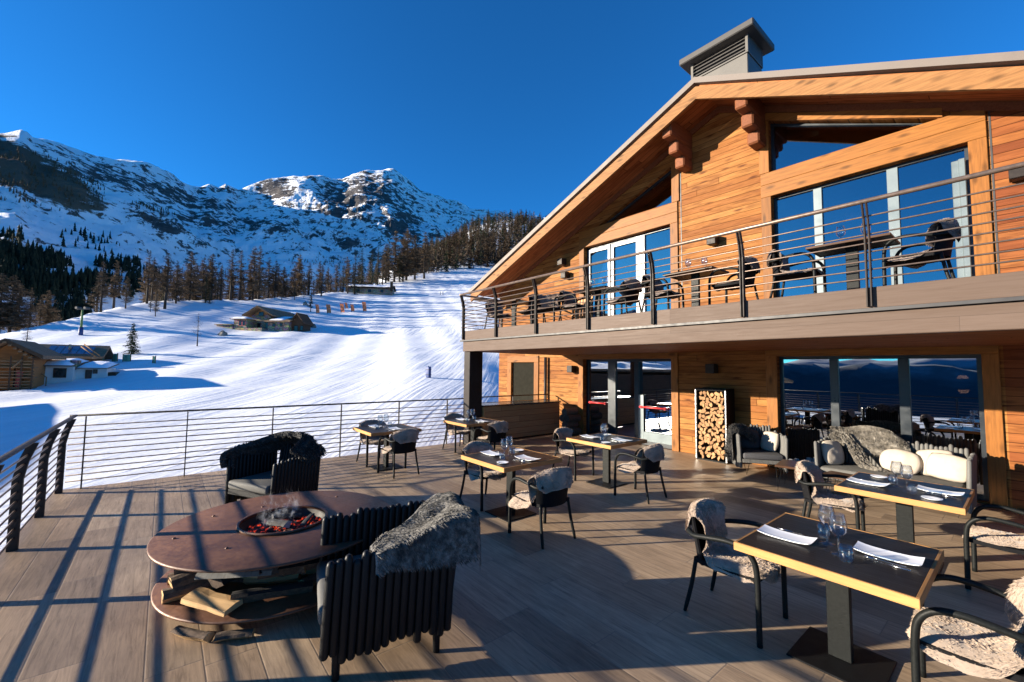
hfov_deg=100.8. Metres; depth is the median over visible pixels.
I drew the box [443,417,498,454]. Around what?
dining table
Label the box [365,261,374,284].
larch tree
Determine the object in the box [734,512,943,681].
dining table
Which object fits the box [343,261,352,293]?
larch tree
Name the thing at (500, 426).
sheepskin
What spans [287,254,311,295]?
larch tree
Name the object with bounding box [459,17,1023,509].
mountain chalet
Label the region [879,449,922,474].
cushion
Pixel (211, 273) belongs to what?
larch tree
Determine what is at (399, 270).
spruce tree
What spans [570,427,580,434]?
stored log
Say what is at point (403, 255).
larch tree
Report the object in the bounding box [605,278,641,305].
sheepskin
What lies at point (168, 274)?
larch tree
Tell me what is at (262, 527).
embers
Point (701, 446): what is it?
stacked log
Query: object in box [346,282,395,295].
stone barn
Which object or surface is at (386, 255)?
larch tree
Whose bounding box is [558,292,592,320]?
dining chair
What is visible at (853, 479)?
rectangular plate
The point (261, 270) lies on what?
larch tree
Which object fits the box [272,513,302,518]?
charred log
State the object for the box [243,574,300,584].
firewood log
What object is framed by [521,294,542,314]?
sheepskin
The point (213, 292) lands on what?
larch tree
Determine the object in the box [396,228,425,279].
larch tree
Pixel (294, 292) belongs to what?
larch tree
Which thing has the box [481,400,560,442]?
bar counter
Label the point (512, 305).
dining table
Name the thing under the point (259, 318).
stone chalet
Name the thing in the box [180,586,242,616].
firewood log
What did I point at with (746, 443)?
cushion
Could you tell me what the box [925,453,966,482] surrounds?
cushion
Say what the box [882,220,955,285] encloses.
dining chair
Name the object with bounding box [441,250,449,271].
spruce tree
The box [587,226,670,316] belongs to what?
balcony door
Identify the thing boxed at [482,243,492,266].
larch tree
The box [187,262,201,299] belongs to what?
larch tree
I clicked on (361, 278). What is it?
spruce tree
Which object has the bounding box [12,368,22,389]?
ladder
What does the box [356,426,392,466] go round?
dining chair
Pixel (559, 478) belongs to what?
sheepskin
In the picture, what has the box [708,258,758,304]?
dining chair
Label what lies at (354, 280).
spruce tree
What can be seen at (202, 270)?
larch tree
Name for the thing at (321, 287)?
larch tree
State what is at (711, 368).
wall lamp
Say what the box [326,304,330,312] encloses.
orange net
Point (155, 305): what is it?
larch tree
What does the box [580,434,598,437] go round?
rectangular plate
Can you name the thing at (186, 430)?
terrace railing
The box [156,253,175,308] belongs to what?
larch tree
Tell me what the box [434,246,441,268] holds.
larch tree
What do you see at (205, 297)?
spruce tree
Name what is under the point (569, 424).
stored log
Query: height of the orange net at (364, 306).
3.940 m
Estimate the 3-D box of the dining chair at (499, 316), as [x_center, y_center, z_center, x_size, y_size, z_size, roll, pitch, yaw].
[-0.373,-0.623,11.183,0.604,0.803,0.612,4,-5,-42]
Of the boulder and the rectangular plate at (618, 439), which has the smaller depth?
the rectangular plate at (618, 439)
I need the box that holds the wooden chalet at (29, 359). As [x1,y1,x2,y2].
[0,338,66,390]
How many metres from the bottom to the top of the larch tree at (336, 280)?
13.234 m
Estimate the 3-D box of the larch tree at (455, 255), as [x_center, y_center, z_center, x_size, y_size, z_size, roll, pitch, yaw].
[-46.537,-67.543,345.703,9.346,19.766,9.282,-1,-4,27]
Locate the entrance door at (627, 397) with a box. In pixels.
[586,359,671,448]
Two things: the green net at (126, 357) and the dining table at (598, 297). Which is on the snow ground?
the green net at (126, 357)
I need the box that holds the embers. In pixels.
[245,515,320,532]
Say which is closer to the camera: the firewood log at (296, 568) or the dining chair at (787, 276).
the firewood log at (296, 568)
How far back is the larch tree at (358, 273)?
241.60 m
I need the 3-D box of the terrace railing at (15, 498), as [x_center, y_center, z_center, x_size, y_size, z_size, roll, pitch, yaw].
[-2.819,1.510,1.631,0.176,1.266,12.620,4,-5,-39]
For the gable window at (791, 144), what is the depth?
8.37 m
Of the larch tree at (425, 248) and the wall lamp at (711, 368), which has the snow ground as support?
the larch tree at (425, 248)
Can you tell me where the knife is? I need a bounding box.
[865,558,910,570]
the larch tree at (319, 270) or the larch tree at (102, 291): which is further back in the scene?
the larch tree at (319, 270)
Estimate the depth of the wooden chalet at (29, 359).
33.80 m
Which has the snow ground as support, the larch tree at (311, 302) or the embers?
the larch tree at (311, 302)
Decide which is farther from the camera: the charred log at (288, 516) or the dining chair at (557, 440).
the dining chair at (557, 440)
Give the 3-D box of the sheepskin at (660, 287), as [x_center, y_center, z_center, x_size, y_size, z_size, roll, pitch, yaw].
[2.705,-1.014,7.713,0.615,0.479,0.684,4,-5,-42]
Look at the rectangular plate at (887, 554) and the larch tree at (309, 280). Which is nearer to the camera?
the rectangular plate at (887, 554)
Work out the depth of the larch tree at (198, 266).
143.80 m
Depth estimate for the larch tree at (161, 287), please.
115.81 m
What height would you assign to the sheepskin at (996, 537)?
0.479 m
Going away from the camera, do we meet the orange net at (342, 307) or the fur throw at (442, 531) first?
the fur throw at (442, 531)
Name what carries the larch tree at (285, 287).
on the snow ground
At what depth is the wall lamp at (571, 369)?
12.65 m
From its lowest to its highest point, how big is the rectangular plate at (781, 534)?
0.025 m
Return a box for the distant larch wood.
[0,147,343,287]
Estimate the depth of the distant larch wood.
886.12 m
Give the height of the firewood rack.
1.550 m
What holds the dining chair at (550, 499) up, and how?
on the terrace floor
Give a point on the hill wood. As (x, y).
(463, 258)
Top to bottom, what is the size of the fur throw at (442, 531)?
0.519 m
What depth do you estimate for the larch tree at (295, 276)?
165.50 m
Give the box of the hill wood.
[397,209,545,273]
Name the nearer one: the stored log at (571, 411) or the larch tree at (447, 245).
the stored log at (571, 411)
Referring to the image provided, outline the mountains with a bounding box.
[0,130,544,333]
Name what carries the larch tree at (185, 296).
on the snow ground
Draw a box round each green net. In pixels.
[112,353,117,360]
[122,354,130,361]
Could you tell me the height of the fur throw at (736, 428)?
0.744 m
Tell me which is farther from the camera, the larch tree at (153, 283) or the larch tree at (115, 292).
the larch tree at (153, 283)
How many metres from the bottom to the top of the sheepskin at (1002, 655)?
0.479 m
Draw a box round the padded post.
[425,366,430,377]
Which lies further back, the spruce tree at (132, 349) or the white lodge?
the spruce tree at (132, 349)
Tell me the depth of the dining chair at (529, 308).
10.08 m
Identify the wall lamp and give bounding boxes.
[557,258,565,265]
[560,272,568,278]
[567,366,575,372]
[705,364,717,372]
[706,237,718,245]
[1008,167,1023,182]
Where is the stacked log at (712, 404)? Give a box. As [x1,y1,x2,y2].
[709,402,717,407]
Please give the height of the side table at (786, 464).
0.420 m
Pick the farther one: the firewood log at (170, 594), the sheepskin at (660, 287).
the sheepskin at (660, 287)
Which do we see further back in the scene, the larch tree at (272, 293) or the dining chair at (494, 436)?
the larch tree at (272, 293)
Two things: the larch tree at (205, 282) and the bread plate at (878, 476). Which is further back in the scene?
the larch tree at (205, 282)
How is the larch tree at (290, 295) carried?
on the snow ground
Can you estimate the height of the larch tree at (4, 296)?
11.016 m
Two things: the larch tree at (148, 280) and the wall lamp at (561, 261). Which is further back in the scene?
the larch tree at (148, 280)
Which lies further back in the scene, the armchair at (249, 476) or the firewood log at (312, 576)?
the armchair at (249, 476)
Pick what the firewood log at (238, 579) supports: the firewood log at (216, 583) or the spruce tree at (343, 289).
the firewood log at (216, 583)
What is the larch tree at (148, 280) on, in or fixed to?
on the snow ground
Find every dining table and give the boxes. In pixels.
[353,423,421,470]
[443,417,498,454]
[461,447,561,521]
[494,299,528,325]
[566,433,646,488]
[573,285,618,316]
[663,266,728,306]
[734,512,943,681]
[805,232,900,289]
[834,472,974,573]
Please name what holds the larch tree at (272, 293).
on the snow ground
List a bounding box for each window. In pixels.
[53,368,66,377]
[85,370,91,378]
[605,170,671,223]
[770,123,922,170]
[774,145,974,296]
[779,354,989,501]
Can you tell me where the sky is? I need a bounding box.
[0,0,1023,217]
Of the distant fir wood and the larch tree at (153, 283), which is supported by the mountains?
the distant fir wood
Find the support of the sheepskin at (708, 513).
on the dining chair at (698, 535)
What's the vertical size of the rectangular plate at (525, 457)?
0.025 m
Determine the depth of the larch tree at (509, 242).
401.73 m
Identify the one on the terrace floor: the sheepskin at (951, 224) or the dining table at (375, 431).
the dining table at (375, 431)
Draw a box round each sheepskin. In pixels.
[359,419,385,445]
[380,428,419,452]
[444,413,470,434]
[461,440,505,480]
[478,421,508,438]
[485,302,511,318]
[508,466,572,508]
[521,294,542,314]
[538,293,558,308]
[553,427,589,456]
[559,291,585,306]
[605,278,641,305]
[617,443,663,472]
[641,274,682,298]
[685,498,780,584]
[713,256,760,290]
[767,249,823,274]
[794,460,865,512]
[886,217,961,268]
[906,576,1023,678]
[969,526,1023,547]
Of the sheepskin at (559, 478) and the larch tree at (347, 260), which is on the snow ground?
the larch tree at (347, 260)
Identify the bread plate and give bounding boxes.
[871,474,887,477]
[921,495,942,500]
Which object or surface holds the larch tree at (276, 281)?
on the snow ground
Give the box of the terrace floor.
[0,434,1023,681]
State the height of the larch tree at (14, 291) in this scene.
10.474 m
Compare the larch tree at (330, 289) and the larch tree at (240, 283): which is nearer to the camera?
the larch tree at (240, 283)
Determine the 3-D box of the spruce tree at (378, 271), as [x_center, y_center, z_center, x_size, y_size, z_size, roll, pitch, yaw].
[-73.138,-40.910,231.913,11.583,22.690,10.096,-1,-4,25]
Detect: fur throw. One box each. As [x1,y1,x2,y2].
[221,429,324,468]
[370,492,481,582]
[725,423,756,462]
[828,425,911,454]
[840,432,886,471]
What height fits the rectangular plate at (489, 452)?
0.025 m
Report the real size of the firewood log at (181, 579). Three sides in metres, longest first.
0.364 x 0.179 x 0.076 m
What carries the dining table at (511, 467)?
on the terrace floor
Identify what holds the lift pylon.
on the snow ground
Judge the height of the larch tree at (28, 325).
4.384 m
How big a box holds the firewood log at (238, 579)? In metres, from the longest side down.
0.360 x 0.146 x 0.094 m
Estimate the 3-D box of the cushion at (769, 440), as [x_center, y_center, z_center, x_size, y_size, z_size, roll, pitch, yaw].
[4.941,1.922,8.116,0.143,0.378,0.362,19,-9,-17]
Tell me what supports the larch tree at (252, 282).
on the snow ground
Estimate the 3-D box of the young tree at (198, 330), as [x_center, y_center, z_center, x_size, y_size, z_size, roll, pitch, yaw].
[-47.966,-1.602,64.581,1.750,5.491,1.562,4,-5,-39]
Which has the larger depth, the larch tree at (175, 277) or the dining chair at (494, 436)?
the larch tree at (175, 277)
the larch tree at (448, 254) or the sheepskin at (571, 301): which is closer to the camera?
the sheepskin at (571, 301)
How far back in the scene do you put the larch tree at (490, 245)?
386.49 m
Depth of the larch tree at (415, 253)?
272.58 m
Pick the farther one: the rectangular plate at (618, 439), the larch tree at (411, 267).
the larch tree at (411, 267)
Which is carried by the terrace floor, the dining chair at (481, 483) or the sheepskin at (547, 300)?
the dining chair at (481, 483)
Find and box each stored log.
[562,408,577,415]
[562,421,577,427]
[564,414,580,421]
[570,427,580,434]
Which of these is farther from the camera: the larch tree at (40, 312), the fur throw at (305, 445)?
the larch tree at (40, 312)
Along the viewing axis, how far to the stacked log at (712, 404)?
9.17 m
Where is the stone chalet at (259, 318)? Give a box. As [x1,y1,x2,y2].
[214,305,313,331]
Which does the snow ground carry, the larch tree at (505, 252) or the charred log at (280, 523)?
the larch tree at (505, 252)
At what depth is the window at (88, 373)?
39.30 m
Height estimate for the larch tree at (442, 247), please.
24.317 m
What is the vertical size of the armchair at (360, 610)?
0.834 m
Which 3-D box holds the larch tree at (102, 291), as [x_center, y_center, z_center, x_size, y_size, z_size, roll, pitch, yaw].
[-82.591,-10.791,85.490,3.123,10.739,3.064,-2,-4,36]
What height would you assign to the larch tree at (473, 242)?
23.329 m
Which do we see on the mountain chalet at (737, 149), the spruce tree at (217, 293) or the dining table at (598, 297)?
the dining table at (598, 297)
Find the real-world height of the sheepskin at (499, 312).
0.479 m
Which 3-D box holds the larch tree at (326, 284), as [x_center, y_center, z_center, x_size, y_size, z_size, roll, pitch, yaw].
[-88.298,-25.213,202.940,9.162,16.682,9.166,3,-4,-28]
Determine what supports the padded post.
on the snow ground
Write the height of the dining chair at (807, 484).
0.803 m
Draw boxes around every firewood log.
[161,579,212,603]
[166,572,173,584]
[168,571,204,588]
[170,625,214,642]
[174,570,183,574]
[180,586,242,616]
[194,567,278,579]
[208,578,234,588]
[212,628,255,641]
[230,579,313,602]
[231,578,269,582]
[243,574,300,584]
[257,558,318,579]
[284,562,305,575]
[298,573,316,585]
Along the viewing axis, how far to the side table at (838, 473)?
6.41 m
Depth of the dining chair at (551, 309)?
9.61 m
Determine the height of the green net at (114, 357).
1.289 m
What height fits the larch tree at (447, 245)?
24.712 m
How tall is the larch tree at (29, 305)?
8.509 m
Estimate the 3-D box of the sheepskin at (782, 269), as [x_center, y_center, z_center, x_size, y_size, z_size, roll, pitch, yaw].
[4.007,-1.108,6.010,0.556,0.479,0.691,4,-5,-42]
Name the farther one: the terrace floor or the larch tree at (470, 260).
the larch tree at (470, 260)
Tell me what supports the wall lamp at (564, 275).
attached to the mountain chalet at (737, 149)
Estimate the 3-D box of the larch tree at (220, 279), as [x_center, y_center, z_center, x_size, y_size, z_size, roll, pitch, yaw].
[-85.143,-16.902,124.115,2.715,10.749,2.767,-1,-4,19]
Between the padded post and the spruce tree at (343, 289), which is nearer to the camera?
the padded post
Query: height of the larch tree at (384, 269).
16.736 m
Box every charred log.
[265,518,291,527]
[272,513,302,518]
[298,513,314,528]
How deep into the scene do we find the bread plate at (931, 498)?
4.03 m
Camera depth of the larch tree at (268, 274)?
148.35 m
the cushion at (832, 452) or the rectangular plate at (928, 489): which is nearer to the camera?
the rectangular plate at (928, 489)
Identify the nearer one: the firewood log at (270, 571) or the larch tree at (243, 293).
the firewood log at (270, 571)
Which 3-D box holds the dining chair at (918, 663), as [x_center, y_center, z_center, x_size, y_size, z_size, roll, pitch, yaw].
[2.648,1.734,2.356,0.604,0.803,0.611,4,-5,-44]
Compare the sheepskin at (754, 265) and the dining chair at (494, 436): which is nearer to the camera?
the sheepskin at (754, 265)
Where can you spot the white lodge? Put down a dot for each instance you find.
(66, 370)
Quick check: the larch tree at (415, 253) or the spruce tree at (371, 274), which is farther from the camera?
the larch tree at (415, 253)
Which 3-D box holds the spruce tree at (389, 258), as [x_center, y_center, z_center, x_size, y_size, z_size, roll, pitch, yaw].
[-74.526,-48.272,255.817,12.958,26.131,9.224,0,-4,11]
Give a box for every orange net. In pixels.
[315,304,319,312]
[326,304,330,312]
[340,303,344,311]
[362,302,366,310]
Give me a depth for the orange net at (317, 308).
123.22 m
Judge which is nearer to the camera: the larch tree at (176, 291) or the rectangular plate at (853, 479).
the rectangular plate at (853, 479)
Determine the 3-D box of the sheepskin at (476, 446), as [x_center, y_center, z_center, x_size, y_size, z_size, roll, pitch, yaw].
[-0.401,1.732,6.191,0.615,0.479,0.684,4,-5,-42]
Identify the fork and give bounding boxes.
[864,555,905,566]
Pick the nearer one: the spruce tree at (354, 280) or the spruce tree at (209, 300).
the spruce tree at (209, 300)
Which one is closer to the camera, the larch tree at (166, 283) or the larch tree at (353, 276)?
the larch tree at (166, 283)
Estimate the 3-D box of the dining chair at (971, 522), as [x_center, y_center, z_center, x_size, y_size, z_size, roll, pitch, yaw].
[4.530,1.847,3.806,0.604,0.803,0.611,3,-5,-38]
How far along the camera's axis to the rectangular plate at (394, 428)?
8.13 m
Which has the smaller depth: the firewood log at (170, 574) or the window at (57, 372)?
the firewood log at (170, 574)
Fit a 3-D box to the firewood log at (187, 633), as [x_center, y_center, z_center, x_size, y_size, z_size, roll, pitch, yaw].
[-2.271,2.081,2.999,0.304,0.067,0.108,0,-13,15]
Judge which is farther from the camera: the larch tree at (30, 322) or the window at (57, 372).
the larch tree at (30, 322)
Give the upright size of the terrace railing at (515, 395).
1.266 m
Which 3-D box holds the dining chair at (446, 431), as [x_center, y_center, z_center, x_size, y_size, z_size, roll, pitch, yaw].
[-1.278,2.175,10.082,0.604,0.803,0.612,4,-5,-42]
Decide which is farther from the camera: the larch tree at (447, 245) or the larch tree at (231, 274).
the larch tree at (447, 245)
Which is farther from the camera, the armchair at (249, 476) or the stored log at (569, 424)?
the stored log at (569, 424)
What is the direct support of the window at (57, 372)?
in the white lodge
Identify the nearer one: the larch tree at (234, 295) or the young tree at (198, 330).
the young tree at (198, 330)
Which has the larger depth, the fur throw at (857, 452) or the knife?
the fur throw at (857, 452)
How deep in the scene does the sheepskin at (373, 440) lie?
8.67 m
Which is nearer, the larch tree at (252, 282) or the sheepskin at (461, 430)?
the sheepskin at (461, 430)
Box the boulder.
[217,330,227,335]
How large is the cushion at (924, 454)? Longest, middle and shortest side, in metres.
0.439 x 0.397 x 0.160 m
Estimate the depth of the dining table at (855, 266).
5.48 m
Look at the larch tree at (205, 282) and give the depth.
146.71 m
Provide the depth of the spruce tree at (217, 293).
123.74 m
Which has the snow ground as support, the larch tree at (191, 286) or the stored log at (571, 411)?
the larch tree at (191, 286)
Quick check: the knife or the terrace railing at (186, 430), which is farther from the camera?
the terrace railing at (186, 430)
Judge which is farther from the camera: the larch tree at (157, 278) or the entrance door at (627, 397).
the larch tree at (157, 278)
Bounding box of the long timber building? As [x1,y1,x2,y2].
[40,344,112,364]
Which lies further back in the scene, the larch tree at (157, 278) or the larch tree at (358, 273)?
the larch tree at (358, 273)
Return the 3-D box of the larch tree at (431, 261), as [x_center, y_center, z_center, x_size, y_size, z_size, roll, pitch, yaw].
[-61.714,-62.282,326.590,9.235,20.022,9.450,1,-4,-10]
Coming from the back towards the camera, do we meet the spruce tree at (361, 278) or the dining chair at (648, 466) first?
the spruce tree at (361, 278)
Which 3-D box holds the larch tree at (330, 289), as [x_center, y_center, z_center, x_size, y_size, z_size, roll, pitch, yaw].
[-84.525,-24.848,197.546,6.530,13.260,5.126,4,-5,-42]
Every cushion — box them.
[738,430,759,448]
[760,431,778,451]
[821,440,843,464]
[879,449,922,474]
[916,449,953,475]
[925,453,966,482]
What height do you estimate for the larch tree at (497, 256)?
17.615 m
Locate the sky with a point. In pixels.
(501, 105)
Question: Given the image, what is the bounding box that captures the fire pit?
[146,491,389,624]
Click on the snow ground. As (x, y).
(395, 345)
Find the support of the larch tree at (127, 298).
on the snow ground
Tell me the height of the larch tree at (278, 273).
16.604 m
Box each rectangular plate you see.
[388,427,400,429]
[480,450,502,455]
[515,454,540,460]
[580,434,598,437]
[611,437,631,440]
[757,525,816,544]
[847,477,889,485]
[852,541,924,565]
[915,485,964,495]
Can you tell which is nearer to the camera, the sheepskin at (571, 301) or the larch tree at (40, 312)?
the sheepskin at (571, 301)
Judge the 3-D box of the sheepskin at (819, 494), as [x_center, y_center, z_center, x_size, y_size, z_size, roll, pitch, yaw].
[3.798,1.725,5.078,0.684,0.506,0.633,-3,-5,44]
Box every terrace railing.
[0,415,77,554]
[65,398,463,488]
[482,394,548,402]
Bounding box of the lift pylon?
[75,306,90,334]
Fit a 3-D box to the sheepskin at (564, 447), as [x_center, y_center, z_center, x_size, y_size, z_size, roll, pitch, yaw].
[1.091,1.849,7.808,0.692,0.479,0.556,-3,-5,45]
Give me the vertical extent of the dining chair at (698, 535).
0.803 m
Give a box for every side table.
[775,459,797,487]
[822,471,858,496]
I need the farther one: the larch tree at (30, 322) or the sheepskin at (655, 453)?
the larch tree at (30, 322)
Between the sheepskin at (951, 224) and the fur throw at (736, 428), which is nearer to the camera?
the sheepskin at (951, 224)
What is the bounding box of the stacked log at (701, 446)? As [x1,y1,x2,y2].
[698,444,708,448]
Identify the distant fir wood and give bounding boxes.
[0,223,170,321]
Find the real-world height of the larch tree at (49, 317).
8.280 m
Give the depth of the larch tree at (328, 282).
181.85 m
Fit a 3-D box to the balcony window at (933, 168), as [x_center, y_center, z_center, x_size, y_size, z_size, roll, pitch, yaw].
[6.387,-1.712,7.748,0.100,2.700,2.790,4,-5,-39]
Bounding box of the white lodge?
[41,358,118,385]
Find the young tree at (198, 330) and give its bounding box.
[191,314,201,345]
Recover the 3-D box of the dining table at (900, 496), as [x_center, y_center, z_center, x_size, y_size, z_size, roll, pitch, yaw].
[4.083,1.903,4.396,1.000,0.750,0.950,4,-5,-39]
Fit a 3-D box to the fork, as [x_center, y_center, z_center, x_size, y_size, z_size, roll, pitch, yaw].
[2.359,1.393,2.679,0.022,0.008,0.200,4,-5,-42]
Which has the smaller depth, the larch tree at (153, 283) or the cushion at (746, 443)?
the cushion at (746, 443)
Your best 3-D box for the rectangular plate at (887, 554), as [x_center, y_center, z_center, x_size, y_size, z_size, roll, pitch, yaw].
[2.451,1.391,2.761,0.172,0.025,0.336,4,-5,-41]
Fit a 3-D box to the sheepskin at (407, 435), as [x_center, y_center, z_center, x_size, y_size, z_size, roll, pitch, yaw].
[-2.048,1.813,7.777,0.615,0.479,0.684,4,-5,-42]
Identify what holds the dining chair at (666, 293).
on the mountain chalet at (737, 149)
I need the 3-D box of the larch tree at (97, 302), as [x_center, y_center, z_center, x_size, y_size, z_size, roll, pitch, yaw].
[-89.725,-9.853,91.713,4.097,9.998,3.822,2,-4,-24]
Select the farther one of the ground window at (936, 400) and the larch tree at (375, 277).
the larch tree at (375, 277)
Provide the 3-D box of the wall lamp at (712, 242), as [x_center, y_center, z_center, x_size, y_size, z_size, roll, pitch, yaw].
[4.557,-2.278,9.597,0.228,0.208,0.200,4,-5,-39]
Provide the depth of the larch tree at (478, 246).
363.08 m
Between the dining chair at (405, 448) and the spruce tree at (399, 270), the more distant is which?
the spruce tree at (399, 270)
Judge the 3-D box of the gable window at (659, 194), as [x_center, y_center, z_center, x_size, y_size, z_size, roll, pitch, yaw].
[3.396,-3.867,11.558,0.080,0.927,2.270,4,-5,-39]
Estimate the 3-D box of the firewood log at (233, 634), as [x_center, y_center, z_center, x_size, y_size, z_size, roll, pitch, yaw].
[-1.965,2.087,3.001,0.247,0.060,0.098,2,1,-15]
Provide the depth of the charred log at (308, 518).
3.95 m
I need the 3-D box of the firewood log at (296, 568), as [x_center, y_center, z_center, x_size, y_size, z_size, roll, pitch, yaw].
[-1.765,1.814,3.387,0.466,0.086,0.136,7,-20,-35]
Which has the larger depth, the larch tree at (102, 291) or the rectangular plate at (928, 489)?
the larch tree at (102, 291)
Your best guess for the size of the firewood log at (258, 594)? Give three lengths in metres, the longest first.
0.557 x 0.145 x 0.094 m
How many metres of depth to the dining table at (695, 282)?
7.19 m
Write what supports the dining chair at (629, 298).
on the mountain chalet at (737, 149)
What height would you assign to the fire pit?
0.538 m
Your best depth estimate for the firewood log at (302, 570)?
3.40 m
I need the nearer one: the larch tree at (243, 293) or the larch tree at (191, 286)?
the larch tree at (191, 286)
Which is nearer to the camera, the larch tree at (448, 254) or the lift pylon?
the lift pylon
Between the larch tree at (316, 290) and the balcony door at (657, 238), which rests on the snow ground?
the larch tree at (316, 290)
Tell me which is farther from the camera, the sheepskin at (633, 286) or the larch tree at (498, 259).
the larch tree at (498, 259)
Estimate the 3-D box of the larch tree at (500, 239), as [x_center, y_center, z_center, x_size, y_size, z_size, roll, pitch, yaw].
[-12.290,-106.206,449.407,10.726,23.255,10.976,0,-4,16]
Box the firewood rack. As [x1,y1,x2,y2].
[695,387,734,463]
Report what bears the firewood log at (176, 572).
on the firewood log at (181, 579)
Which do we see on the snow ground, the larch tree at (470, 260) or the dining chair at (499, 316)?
the larch tree at (470, 260)
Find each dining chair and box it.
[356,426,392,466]
[377,432,418,478]
[442,419,460,452]
[459,451,487,511]
[473,423,508,449]
[484,305,511,328]
[508,470,575,548]
[515,295,545,325]
[531,297,561,323]
[552,431,593,480]
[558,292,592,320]
[571,296,593,318]
[603,280,642,315]
[614,448,666,503]
[641,277,684,311]
[683,509,787,648]
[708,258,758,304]
[768,252,826,297]
[798,467,865,530]
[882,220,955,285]
[910,574,1023,681]
[963,504,1023,589]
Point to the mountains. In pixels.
(282, 221)
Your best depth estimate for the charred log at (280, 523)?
3.83 m
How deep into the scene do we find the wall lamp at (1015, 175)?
6.12 m
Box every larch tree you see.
[0,273,30,330]
[0,275,38,332]
[9,283,42,330]
[22,319,34,340]
[23,288,38,324]
[27,290,62,324]
[34,298,46,325]
[83,273,108,312]
[95,261,111,311]
[104,260,124,308]
[121,276,133,308]
[137,266,156,302]
[138,250,155,303]
[144,257,162,300]
[149,270,160,299]
[152,291,160,315]
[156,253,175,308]
[158,272,164,300]
[160,257,173,300]
[161,265,189,303]
[169,260,181,297]
[178,251,206,300]
[178,264,204,300]
[178,265,194,300]
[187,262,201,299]
[195,257,208,299]
[198,266,216,300]
[200,254,221,300]
[205,265,218,299]
[217,265,226,299]
[221,281,241,300]
[222,249,238,299]
[233,250,248,300]
[236,248,269,299]
[236,270,246,299]
[255,246,266,298]
[260,257,274,297]
[264,268,280,297]
[270,261,282,297]
[271,267,293,297]
[273,265,280,295]
[286,279,296,296]
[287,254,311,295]
[287,265,303,296]
[292,281,298,299]
[302,262,313,294]
[306,290,313,311]
[312,261,325,293]
[313,265,327,295]
[313,278,318,293]
[323,273,332,292]
[325,267,331,292]
[325,274,333,291]
[331,265,343,291]
[340,257,350,291]
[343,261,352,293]
[349,265,358,283]
[352,262,365,284]
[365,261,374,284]
[373,268,378,284]
[379,243,398,282]
[379,256,387,284]
[384,231,407,281]
[391,237,418,281]
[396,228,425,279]
[408,235,425,279]
[413,232,434,278]
[427,248,436,271]
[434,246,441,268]
[439,240,445,264]
[444,239,451,253]
[447,241,454,266]
[450,246,460,268]
[466,248,473,268]
[468,235,474,254]
[472,241,482,265]
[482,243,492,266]
[488,236,493,261]
[493,247,500,264]
[495,246,501,262]
[496,230,503,246]
[501,243,507,258]
[506,236,512,253]
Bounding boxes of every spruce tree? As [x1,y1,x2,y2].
[123,323,139,353]
[202,273,209,302]
[206,286,213,303]
[213,276,221,299]
[338,268,346,291]
[348,253,364,293]
[356,248,368,283]
[364,250,377,284]
[370,250,388,284]
[383,240,397,281]
[394,254,405,281]
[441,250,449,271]
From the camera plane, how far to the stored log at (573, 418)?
12.20 m
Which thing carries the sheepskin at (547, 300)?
on the dining chair at (551, 309)
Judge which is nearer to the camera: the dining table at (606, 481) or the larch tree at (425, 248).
the dining table at (606, 481)
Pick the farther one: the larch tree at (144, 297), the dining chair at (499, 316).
the larch tree at (144, 297)
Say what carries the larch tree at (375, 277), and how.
on the snow ground
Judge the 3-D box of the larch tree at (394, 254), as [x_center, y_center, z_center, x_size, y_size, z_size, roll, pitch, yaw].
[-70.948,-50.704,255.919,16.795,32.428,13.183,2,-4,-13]
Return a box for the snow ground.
[0,220,534,550]

